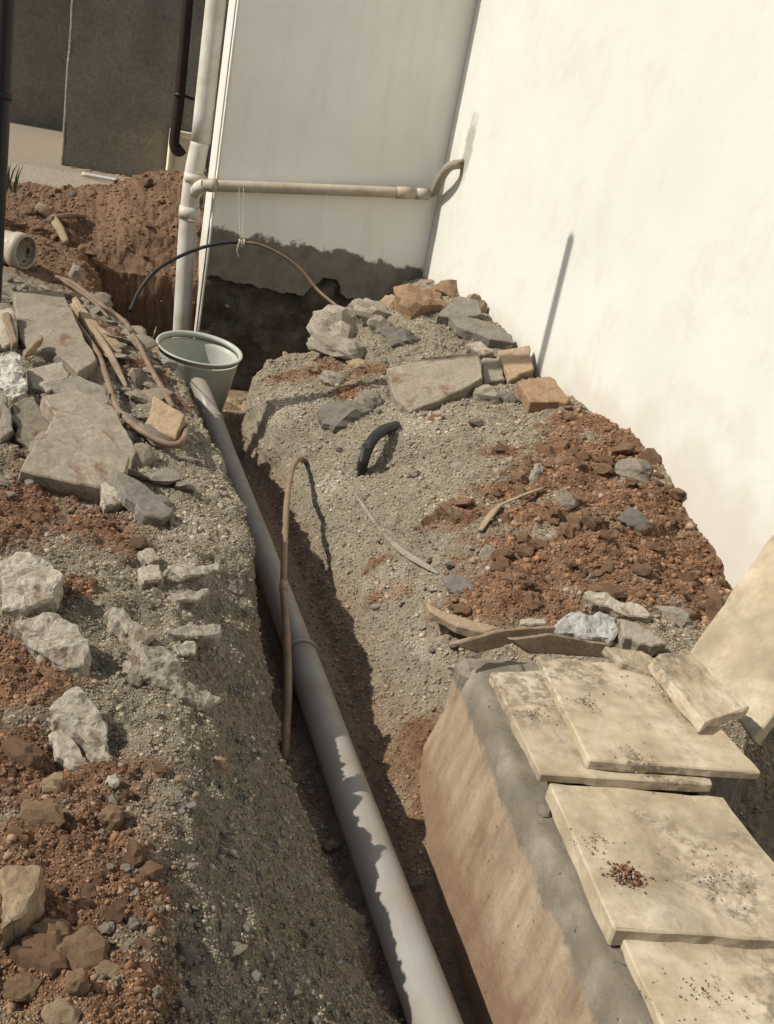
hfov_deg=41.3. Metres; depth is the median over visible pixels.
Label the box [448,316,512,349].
broken slab
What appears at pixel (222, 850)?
pebble
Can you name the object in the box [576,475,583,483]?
soil clod
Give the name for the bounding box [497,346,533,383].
block
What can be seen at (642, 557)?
soil clod
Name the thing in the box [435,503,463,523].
stone
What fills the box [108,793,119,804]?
pebble
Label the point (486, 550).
stone
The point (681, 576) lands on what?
soil clod
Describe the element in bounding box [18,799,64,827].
stone
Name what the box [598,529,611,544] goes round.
soil clod
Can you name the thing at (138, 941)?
soil clod
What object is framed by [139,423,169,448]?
rubble piece
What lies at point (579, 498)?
soil clod
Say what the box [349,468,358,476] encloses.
stone
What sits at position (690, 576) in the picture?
soil clod
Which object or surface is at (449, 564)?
stone
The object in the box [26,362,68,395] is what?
broken slab
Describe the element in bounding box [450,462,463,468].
stone
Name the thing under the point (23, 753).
stone
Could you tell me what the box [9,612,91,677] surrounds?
mortar chunk
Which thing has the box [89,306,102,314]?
rubble piece
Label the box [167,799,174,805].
pebble
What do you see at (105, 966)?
stone
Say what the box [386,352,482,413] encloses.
broken slab
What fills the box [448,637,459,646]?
stone
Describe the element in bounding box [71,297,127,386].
wooden plank
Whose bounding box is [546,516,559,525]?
soil clod
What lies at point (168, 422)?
block
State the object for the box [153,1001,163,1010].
soil clod
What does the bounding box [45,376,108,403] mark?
broken slab
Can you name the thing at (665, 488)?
soil clod
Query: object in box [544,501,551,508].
soil clod
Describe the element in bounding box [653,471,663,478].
soil clod
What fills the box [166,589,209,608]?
mortar chunk
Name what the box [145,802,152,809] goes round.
pebble
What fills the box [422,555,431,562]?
stone
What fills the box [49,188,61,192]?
soil clod
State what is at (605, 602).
mortar chunk
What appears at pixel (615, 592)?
soil clod
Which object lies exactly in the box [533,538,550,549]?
soil clod
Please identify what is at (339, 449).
stone
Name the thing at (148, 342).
slab fragment
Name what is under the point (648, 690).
soil crumbs
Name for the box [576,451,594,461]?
soil clod
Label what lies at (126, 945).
pebble
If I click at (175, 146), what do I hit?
brown drainpipe
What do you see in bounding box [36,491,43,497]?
soil clod
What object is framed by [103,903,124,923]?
soil clod
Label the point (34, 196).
soil crumbs
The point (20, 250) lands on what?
pipe stub
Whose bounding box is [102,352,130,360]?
slab fragment
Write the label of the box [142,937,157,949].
soil clod
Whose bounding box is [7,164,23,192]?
grass
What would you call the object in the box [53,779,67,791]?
soil clod
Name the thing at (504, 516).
soil clod
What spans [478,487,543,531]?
twisted strip
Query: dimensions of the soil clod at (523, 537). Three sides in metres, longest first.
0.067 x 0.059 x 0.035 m
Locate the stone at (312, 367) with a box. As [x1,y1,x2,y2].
[306,361,323,373]
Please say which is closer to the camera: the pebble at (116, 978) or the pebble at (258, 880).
the pebble at (116, 978)
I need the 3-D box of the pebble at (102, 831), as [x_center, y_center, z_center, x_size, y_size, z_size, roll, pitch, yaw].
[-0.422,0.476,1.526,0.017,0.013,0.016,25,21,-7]
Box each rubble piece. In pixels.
[0,477,13,486]
[2,275,13,281]
[6,491,15,497]
[12,280,24,284]
[25,479,35,486]
[52,353,72,367]
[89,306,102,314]
[94,292,112,307]
[107,320,118,326]
[118,324,125,329]
[119,387,132,395]
[120,411,138,422]
[125,429,136,441]
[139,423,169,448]
[147,468,181,485]
[155,494,170,506]
[160,359,177,371]
[172,481,196,491]
[226,397,239,404]
[241,400,245,410]
[426,279,434,283]
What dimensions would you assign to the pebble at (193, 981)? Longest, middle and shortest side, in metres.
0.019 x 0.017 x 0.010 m
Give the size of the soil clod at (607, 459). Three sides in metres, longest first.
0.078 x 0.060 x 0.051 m
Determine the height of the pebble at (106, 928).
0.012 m
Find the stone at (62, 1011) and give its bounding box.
[41,998,80,1023]
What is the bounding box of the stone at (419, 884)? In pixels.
[407,877,426,891]
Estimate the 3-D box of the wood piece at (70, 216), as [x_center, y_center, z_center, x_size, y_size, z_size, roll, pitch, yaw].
[-1.908,-1.765,6.136,0.039,0.048,0.419,15,21,9]
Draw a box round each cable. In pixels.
[55,275,176,408]
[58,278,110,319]
[74,316,189,447]
[128,241,336,311]
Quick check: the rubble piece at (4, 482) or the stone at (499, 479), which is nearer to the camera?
the rubble piece at (4, 482)
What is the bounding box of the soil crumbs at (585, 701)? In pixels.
[566,692,603,711]
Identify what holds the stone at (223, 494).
on the ground at (36, 152)
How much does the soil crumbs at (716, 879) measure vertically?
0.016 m
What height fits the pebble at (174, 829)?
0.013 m
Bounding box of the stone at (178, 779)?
[173,774,183,785]
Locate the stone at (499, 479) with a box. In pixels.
[494,476,505,481]
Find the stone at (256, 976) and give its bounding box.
[250,970,262,982]
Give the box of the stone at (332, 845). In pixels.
[323,839,341,852]
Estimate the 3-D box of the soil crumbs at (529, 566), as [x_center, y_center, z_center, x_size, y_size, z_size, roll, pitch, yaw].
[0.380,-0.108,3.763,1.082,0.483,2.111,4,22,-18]
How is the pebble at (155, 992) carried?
on the ground at (36, 152)
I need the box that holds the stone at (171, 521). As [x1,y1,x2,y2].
[168,517,174,524]
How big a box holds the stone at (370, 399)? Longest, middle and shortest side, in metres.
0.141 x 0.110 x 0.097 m
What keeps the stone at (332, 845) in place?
on the ground at (36, 152)
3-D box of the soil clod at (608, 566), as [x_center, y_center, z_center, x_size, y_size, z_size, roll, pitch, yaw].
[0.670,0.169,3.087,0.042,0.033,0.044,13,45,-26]
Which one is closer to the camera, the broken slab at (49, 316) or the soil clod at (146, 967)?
the soil clod at (146, 967)
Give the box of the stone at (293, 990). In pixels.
[282,980,302,1001]
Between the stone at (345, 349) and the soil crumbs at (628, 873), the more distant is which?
the stone at (345, 349)
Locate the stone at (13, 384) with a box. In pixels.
[0,352,27,401]
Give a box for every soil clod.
[0,531,9,540]
[2,785,14,795]
[4,663,22,674]
[5,826,23,841]
[9,942,31,969]
[13,521,22,526]
[14,798,22,809]
[16,833,27,841]
[19,204,31,214]
[28,535,38,540]
[31,496,38,502]
[31,513,44,524]
[36,237,46,246]
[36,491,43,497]
[44,898,53,907]
[45,887,55,898]
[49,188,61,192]
[50,234,57,239]
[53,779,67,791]
[54,884,66,895]
[59,218,68,226]
[77,244,85,251]
[80,884,96,899]
[83,575,98,585]
[84,243,97,257]
[92,877,104,886]
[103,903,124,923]
[106,522,116,527]
[118,789,133,800]
[124,839,145,866]
[129,537,148,550]
[133,938,142,946]
[138,177,152,186]
[138,860,163,881]
[139,961,153,978]
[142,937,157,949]
[144,221,152,227]
[153,758,167,777]
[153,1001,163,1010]
[154,198,164,204]
[172,218,178,227]
[421,514,439,524]
[428,413,444,421]
[452,602,471,616]
[455,497,472,506]
[476,505,483,510]
[480,509,503,518]
[488,554,512,571]
[490,548,514,560]
[491,442,508,455]
[491,519,498,526]
[492,487,503,498]
[498,512,509,523]
[500,572,513,580]
[509,472,527,483]
[513,542,536,556]
[514,486,528,499]
[516,531,531,542]
[516,573,527,578]
[518,543,534,555]
[520,579,532,588]
[522,455,531,461]
[522,468,530,474]
[524,460,532,465]
[524,590,541,609]
[531,584,539,591]
[533,458,542,465]
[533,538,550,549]
[536,443,554,456]
[542,555,549,560]
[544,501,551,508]
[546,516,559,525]
[549,506,562,520]
[553,439,569,450]
[559,524,575,539]
[563,458,572,465]
[564,405,572,409]
[564,560,576,568]
[565,412,576,421]
[567,513,582,525]
[569,446,577,455]
[569,491,586,504]
[570,473,578,479]
[571,458,586,470]
[572,523,583,536]
[574,573,587,578]
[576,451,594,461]
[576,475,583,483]
[577,566,587,574]
[581,514,598,529]
[585,463,591,470]
[588,585,603,592]
[594,569,601,575]
[595,463,613,476]
[595,516,604,525]
[597,455,614,467]
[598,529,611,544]
[599,485,610,491]
[599,583,624,599]
[603,560,614,573]
[611,442,634,455]
[614,549,620,555]
[618,524,625,532]
[625,478,637,487]
[631,563,653,577]
[636,541,663,554]
[639,554,646,561]
[640,448,661,464]
[642,526,649,534]
[644,586,651,590]
[649,593,655,598]
[650,518,662,527]
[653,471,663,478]
[655,480,663,486]
[660,484,671,493]
[660,572,668,578]
[660,583,670,591]
[668,488,684,499]
[669,516,675,525]
[675,570,684,580]
[675,591,687,598]
[676,518,683,523]
[676,522,683,528]
[683,570,698,581]
[695,601,705,611]
[697,554,704,559]
[704,593,722,618]
[706,588,721,596]
[717,579,727,586]
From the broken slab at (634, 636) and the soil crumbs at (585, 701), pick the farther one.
the broken slab at (634, 636)
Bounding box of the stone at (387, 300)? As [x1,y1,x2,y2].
[379,294,394,307]
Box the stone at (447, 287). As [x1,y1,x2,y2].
[430,279,458,297]
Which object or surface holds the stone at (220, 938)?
on the ground at (36, 152)
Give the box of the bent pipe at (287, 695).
[279,456,307,762]
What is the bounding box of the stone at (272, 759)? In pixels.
[267,755,276,765]
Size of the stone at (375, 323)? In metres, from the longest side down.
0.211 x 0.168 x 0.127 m
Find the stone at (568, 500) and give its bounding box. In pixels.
[559,492,577,509]
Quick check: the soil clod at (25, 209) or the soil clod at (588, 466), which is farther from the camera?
the soil clod at (25, 209)
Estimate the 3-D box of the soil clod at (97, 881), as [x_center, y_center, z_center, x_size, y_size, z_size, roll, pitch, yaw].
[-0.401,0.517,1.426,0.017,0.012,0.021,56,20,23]
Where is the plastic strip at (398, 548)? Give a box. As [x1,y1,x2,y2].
[354,492,438,574]
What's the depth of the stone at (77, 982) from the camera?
1.24 m
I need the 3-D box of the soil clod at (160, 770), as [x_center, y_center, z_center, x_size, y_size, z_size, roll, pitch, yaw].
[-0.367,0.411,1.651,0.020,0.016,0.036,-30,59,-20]
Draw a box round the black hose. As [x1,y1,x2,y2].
[356,421,400,475]
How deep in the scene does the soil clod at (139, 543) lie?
2.40 m
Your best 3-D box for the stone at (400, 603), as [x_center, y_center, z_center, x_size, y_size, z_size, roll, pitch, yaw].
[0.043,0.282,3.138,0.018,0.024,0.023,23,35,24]
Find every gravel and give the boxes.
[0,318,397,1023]
[223,296,773,878]
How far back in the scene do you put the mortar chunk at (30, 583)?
2.00 m
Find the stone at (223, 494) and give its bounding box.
[220,492,228,496]
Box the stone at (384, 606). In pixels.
[381,603,388,610]
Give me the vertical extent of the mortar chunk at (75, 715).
0.110 m
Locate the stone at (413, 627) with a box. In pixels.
[410,624,416,629]
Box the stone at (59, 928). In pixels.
[24,918,71,939]
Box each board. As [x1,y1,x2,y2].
[449,626,555,652]
[507,633,608,657]
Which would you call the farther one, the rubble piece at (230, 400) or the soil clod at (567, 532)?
the rubble piece at (230, 400)
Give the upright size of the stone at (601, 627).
0.106 m
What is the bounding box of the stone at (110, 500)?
[99,482,124,513]
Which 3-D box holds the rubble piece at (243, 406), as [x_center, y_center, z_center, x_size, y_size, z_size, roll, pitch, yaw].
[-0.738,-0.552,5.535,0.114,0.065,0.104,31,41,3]
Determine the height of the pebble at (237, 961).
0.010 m
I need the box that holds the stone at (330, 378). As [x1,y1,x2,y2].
[319,370,344,386]
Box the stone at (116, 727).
[114,724,120,731]
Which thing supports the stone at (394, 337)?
on the ground at (36, 152)
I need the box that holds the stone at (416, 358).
[414,356,424,360]
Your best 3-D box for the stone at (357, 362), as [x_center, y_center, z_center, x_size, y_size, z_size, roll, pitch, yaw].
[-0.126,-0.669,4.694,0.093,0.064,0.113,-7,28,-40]
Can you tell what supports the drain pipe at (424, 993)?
on the ground at (36, 152)
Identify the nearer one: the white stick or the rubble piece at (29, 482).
the rubble piece at (29, 482)
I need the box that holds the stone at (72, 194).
[70,192,77,197]
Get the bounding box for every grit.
[230,378,473,1023]
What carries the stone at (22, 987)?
on the ground at (36, 152)
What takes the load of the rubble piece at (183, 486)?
on the ground at (36, 152)
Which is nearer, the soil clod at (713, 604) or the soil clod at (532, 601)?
the soil clod at (532, 601)
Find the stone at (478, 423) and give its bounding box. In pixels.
[468,419,485,427]
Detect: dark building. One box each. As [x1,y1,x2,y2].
[10,0,70,130]
[60,0,228,176]
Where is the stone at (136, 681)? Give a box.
[129,675,143,687]
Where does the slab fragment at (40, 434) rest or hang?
on the ground at (36, 152)
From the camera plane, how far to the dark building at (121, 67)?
8.46 m
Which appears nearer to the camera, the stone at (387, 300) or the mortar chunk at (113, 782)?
the mortar chunk at (113, 782)
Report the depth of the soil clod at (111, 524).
2.55 m
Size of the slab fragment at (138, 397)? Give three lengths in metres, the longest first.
0.129 x 0.108 x 0.041 m
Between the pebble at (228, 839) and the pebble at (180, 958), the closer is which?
the pebble at (180, 958)
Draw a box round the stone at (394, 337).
[380,325,420,347]
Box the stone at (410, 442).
[407,440,415,445]
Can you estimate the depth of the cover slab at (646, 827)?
1.86 m
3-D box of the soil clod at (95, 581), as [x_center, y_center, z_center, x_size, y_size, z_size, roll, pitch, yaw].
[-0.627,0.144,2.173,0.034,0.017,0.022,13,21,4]
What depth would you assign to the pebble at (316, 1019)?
1.55 m
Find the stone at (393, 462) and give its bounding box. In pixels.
[390,459,397,466]
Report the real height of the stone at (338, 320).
0.262 m
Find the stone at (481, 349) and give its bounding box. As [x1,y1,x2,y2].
[466,341,493,358]
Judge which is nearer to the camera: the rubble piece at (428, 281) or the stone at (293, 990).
the stone at (293, 990)
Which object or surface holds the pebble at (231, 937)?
on the ground at (36, 152)
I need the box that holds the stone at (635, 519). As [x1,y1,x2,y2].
[616,507,651,530]
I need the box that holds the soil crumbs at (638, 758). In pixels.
[611,741,665,776]
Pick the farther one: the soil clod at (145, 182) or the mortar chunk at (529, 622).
the soil clod at (145, 182)
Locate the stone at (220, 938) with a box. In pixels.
[217,935,222,941]
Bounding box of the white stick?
[82,172,122,181]
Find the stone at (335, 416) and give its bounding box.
[317,400,373,432]
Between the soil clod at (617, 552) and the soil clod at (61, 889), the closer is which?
the soil clod at (61, 889)
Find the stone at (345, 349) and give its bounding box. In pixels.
[306,333,369,360]
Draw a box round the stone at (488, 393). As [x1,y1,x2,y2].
[472,384,501,404]
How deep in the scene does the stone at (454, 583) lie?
3.04 m
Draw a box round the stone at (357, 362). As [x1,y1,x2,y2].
[346,358,368,367]
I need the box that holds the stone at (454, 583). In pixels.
[441,573,473,594]
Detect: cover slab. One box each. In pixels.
[489,671,711,791]
[536,656,759,778]
[545,783,773,948]
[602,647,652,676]
[620,940,773,1023]
[648,649,748,732]
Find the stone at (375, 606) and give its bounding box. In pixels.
[371,603,380,609]
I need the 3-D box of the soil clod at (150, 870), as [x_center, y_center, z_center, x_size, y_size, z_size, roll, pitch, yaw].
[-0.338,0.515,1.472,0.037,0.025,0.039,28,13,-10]
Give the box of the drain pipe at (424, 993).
[190,377,463,1023]
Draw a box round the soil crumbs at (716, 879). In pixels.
[643,844,772,916]
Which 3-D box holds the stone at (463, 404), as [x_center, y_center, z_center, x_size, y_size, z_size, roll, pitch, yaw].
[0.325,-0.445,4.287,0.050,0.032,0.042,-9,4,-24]
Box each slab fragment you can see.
[0,303,12,309]
[1,295,10,300]
[28,430,46,451]
[39,283,51,290]
[52,289,81,301]
[95,366,111,381]
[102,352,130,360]
[103,333,130,344]
[112,342,127,349]
[121,325,146,335]
[124,391,148,403]
[127,335,157,349]
[127,468,146,480]
[129,368,153,389]
[133,442,156,466]
[136,387,173,411]
[137,414,149,421]
[143,365,166,374]
[143,381,157,388]
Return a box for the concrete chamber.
[418,658,691,1023]
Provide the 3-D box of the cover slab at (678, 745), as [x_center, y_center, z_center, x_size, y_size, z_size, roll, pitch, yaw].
[0.558,0.449,2.273,0.384,0.028,0.410,7,22,-12]
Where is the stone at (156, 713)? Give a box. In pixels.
[152,709,160,717]
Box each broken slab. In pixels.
[0,307,18,350]
[0,393,13,443]
[11,397,48,449]
[13,290,96,378]
[18,416,129,501]
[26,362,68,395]
[39,391,135,468]
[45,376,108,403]
[108,468,173,526]
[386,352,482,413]
[436,296,481,325]
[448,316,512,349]
[481,358,504,384]
[617,619,666,656]
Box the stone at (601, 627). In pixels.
[553,611,619,645]
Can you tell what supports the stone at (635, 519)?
on the ground at (36, 152)
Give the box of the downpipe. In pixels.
[173,0,225,337]
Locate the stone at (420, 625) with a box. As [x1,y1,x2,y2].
[416,620,425,629]
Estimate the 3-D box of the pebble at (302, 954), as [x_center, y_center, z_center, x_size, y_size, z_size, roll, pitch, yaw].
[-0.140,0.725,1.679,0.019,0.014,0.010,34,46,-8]
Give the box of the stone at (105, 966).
[93,959,119,979]
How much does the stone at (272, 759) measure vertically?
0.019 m
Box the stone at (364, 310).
[348,298,391,325]
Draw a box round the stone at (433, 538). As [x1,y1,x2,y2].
[427,533,438,543]
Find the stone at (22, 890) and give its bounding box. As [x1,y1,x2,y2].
[0,865,45,950]
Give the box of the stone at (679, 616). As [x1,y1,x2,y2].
[655,606,690,626]
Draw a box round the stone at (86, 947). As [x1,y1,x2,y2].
[56,925,109,969]
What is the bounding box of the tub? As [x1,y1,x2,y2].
[156,330,242,422]
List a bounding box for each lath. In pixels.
[2,312,17,350]
[22,334,42,359]
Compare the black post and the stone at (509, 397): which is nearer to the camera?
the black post
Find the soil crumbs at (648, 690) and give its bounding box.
[599,668,684,723]
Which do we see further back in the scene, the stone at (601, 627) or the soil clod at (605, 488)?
the soil clod at (605, 488)
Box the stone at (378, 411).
[374,408,382,415]
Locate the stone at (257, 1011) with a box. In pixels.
[254,1007,260,1013]
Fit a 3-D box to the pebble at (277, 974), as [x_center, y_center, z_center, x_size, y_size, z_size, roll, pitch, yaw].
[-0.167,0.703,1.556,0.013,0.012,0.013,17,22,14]
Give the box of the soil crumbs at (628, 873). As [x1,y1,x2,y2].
[600,858,655,893]
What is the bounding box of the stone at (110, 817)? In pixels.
[97,805,123,831]
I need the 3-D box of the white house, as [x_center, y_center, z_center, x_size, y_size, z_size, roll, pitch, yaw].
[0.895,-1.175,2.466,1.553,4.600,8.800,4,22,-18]
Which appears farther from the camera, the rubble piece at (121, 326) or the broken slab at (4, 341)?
the rubble piece at (121, 326)
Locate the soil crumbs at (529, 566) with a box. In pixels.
[335,375,731,653]
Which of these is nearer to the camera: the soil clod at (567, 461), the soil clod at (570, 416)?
the soil clod at (567, 461)
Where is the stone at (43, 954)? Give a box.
[16,933,67,979]
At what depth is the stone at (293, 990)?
1.56 m
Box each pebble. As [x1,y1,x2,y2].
[96,972,105,980]
[97,828,107,837]
[98,921,114,933]
[106,863,114,870]
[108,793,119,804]
[111,976,119,981]
[120,863,133,871]
[123,943,130,949]
[128,917,139,930]
[131,889,138,899]
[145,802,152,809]
[151,987,161,998]
[157,905,165,912]
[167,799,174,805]
[171,826,177,834]
[173,789,182,796]
[175,955,184,963]
[185,801,196,811]
[185,862,195,872]
[188,977,198,986]
[190,903,198,911]
[197,1013,205,1023]
[219,846,226,854]
[220,828,226,834]
[224,836,234,843]
[224,998,230,1003]
[228,935,235,940]
[228,1005,240,1014]
[233,958,240,964]
[237,852,246,859]
[238,1009,251,1023]
[241,923,250,934]
[256,871,264,881]
[256,876,260,884]
[269,1005,276,1015]
[273,972,280,977]
[277,916,286,926]
[298,951,305,957]
[302,929,309,936]
[310,1015,321,1023]
[323,999,331,1011]
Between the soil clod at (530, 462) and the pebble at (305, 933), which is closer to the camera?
the pebble at (305, 933)
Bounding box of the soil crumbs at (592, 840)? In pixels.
[566,828,624,854]
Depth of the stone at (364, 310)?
5.22 m
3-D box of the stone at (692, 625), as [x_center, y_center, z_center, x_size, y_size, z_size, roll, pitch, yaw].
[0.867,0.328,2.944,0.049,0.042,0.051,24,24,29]
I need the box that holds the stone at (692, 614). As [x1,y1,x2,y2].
[679,607,696,620]
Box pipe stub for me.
[3,230,37,269]
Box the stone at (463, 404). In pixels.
[460,402,469,406]
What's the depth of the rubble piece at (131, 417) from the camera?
3.27 m
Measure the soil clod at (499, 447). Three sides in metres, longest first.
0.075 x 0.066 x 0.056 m
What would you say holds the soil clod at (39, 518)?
on the ground at (36, 152)
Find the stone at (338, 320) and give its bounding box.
[306,305,363,338]
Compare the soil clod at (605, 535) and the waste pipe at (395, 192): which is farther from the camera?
the waste pipe at (395, 192)
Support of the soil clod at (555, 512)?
on the ground at (36, 152)
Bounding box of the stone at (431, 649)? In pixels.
[427,647,435,652]
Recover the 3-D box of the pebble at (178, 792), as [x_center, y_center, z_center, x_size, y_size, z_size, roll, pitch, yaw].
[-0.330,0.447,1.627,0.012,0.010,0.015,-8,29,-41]
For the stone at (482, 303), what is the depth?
5.21 m
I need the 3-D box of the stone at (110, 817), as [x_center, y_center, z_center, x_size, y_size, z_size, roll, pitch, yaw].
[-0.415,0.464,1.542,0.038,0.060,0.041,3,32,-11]
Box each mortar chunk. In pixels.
[0,552,64,617]
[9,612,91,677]
[48,730,86,771]
[50,686,112,762]
[103,607,153,647]
[105,773,120,791]
[121,642,222,711]
[136,548,159,566]
[137,564,163,588]
[163,563,218,583]
[163,624,220,651]
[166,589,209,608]
[169,641,196,660]
[517,618,546,627]
[581,591,649,623]
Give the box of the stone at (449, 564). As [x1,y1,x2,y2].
[443,559,454,568]
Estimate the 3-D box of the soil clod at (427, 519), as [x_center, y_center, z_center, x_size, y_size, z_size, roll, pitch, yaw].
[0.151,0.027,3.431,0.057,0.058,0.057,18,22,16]
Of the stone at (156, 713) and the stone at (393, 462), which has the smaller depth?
the stone at (156, 713)
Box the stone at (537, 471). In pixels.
[528,463,543,482]
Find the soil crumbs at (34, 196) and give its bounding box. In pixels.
[4,169,226,408]
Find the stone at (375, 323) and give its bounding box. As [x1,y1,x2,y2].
[367,315,395,334]
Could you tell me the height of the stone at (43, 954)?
0.051 m
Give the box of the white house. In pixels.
[194,0,773,588]
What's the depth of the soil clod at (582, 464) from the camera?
3.62 m
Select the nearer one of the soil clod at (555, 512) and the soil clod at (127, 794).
the soil clod at (127, 794)
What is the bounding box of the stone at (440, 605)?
[437,602,443,608]
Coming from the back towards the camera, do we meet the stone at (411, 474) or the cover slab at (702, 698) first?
the stone at (411, 474)
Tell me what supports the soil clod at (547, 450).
on the ground at (36, 152)
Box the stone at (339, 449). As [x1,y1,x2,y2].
[335,445,342,452]
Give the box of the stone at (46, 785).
[39,772,68,795]
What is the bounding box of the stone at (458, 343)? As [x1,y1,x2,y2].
[454,341,463,345]
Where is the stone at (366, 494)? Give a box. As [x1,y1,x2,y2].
[360,491,369,497]
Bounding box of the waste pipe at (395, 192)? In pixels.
[203,159,463,199]
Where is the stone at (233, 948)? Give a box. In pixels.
[224,940,247,957]
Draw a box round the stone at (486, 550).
[479,544,496,559]
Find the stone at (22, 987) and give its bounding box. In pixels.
[0,972,41,1003]
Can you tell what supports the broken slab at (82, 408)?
on the ground at (36, 152)
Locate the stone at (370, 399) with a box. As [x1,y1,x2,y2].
[357,389,384,409]
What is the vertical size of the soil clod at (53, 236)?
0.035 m
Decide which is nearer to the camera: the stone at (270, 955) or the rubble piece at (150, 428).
the stone at (270, 955)
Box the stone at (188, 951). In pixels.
[174,941,197,966]
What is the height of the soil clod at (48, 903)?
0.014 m
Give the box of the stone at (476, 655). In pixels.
[470,652,481,658]
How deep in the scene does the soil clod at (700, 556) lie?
3.29 m
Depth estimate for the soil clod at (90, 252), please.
5.94 m
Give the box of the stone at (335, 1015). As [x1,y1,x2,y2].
[330,1010,339,1022]
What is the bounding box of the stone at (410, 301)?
[393,283,448,319]
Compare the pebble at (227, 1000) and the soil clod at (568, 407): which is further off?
the soil clod at (568, 407)
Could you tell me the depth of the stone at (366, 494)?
3.72 m
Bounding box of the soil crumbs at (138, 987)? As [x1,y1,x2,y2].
[0,391,205,1023]
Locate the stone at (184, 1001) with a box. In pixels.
[174,992,192,1013]
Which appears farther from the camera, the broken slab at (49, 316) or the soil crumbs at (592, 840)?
the broken slab at (49, 316)
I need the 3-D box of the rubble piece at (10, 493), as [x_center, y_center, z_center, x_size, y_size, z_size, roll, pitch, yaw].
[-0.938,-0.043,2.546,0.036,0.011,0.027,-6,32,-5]
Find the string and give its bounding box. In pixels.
[236,188,244,256]
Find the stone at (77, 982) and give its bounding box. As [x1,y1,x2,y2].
[64,968,89,995]
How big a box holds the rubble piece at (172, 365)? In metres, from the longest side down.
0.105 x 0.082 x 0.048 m
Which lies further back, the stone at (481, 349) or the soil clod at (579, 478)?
the stone at (481, 349)
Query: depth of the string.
5.61 m
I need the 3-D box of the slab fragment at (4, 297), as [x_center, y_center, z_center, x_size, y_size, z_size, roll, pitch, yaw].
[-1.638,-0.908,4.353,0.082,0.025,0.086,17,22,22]
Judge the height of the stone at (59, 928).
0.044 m
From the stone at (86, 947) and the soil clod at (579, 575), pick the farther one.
the soil clod at (579, 575)
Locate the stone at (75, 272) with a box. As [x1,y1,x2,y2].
[68,263,81,280]
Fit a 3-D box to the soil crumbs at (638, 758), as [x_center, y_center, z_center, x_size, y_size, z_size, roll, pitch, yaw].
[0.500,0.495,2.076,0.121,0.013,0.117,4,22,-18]
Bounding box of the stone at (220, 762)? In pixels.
[213,756,227,772]
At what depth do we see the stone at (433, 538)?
3.32 m
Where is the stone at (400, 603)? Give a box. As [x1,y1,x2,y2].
[397,600,404,607]
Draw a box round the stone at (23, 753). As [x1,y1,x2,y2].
[1,736,44,770]
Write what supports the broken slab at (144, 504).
on the ground at (36, 152)
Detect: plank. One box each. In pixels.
[72,300,122,353]
[423,601,500,637]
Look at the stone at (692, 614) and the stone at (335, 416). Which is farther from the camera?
the stone at (335, 416)
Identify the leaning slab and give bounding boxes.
[690,535,773,745]
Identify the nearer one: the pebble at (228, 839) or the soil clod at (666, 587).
the pebble at (228, 839)
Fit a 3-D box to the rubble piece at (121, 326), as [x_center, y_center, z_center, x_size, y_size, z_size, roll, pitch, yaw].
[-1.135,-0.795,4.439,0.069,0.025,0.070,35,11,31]
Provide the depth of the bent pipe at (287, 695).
2.91 m
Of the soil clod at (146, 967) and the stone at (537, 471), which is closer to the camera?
the soil clod at (146, 967)
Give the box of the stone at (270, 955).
[263,949,276,961]
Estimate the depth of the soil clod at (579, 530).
3.22 m
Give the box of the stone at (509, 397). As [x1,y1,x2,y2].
[500,392,520,402]
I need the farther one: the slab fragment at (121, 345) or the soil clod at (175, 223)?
the soil clod at (175, 223)
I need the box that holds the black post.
[0,0,15,302]
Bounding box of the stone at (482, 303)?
[466,293,486,312]
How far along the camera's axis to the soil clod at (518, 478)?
3.55 m
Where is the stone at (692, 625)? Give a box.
[683,618,697,629]
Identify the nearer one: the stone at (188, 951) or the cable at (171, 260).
the stone at (188, 951)
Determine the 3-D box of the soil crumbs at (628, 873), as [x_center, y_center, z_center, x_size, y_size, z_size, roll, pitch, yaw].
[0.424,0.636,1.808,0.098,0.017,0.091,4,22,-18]
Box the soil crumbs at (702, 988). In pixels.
[636,943,764,1021]
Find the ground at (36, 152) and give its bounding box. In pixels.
[0,122,773,1023]
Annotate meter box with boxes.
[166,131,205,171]
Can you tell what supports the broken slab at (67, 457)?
on the ground at (36, 152)
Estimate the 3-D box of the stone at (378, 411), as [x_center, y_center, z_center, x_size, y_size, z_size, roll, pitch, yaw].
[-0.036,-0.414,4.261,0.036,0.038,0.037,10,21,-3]
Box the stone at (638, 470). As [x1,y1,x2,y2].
[614,458,652,484]
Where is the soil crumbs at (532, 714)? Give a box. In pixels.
[514,705,556,725]
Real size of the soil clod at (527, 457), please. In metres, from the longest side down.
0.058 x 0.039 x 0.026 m
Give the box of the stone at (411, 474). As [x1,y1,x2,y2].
[405,469,421,478]
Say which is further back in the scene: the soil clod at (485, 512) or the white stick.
the white stick
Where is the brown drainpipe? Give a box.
[169,0,194,156]
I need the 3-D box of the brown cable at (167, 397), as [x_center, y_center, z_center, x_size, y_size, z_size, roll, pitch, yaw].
[-1.094,-0.752,4.246,0.166,0.066,1.927,-1,25,-30]
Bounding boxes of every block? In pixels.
[145,396,185,441]
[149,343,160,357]
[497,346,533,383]
[515,377,569,413]
[690,777,739,806]
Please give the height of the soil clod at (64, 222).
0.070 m
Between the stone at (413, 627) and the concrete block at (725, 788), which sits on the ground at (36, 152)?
the stone at (413, 627)
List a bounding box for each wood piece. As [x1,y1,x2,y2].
[34,202,52,217]
[46,213,86,220]
[49,214,68,244]
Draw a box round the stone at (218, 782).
[215,779,223,785]

